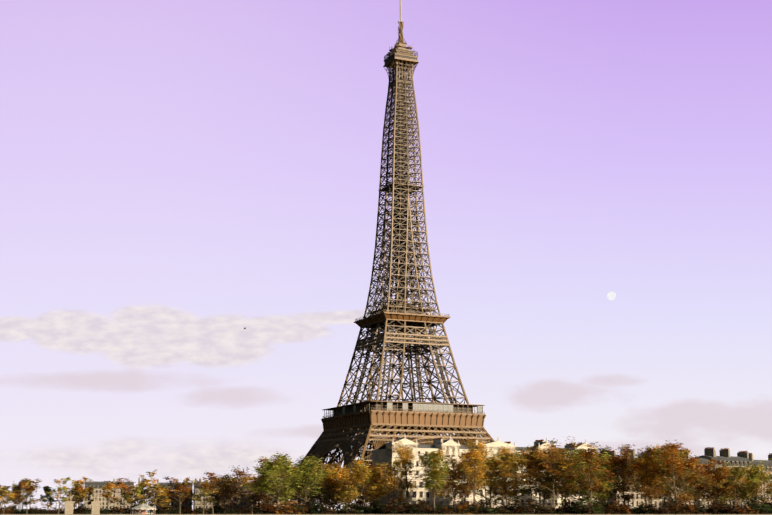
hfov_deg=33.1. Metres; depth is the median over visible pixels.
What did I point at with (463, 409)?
eiffel pavilions
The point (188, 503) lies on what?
building
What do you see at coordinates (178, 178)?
sky
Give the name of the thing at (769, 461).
building
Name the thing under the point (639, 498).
building
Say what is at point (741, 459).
building
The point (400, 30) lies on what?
eiffel tower top
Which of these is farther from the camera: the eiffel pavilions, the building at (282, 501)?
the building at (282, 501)
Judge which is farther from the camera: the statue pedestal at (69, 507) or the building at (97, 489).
the building at (97, 489)
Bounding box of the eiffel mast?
[399,0,401,21]
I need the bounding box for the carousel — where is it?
[130,503,155,513]
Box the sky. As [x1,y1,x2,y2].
[0,0,771,511]
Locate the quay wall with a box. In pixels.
[0,514,771,514]
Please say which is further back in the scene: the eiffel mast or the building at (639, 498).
the eiffel mast
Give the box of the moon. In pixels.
[607,291,615,299]
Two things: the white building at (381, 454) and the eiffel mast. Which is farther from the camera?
the eiffel mast
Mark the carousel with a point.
(143, 507)
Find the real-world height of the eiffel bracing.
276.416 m
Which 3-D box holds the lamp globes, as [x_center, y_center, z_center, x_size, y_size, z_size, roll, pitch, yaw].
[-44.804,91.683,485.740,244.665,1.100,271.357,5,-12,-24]
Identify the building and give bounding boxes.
[84,477,139,513]
[156,478,196,509]
[193,478,255,513]
[259,481,300,508]
[372,434,597,512]
[598,449,662,508]
[649,449,715,510]
[695,447,754,509]
[749,453,771,507]
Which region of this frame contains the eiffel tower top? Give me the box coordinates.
[384,21,417,64]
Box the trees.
[0,436,771,513]
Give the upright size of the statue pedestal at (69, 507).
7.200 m
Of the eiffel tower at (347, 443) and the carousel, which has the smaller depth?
the carousel
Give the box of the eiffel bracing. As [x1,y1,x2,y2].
[276,62,489,510]
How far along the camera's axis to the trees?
438.37 m
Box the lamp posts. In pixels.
[13,501,493,513]
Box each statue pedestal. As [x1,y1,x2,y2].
[64,501,73,513]
[91,501,100,513]
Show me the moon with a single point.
(611, 295)
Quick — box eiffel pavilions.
[333,183,472,415]
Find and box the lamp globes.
[13,499,769,504]
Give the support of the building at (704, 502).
on the ground
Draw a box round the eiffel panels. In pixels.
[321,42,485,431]

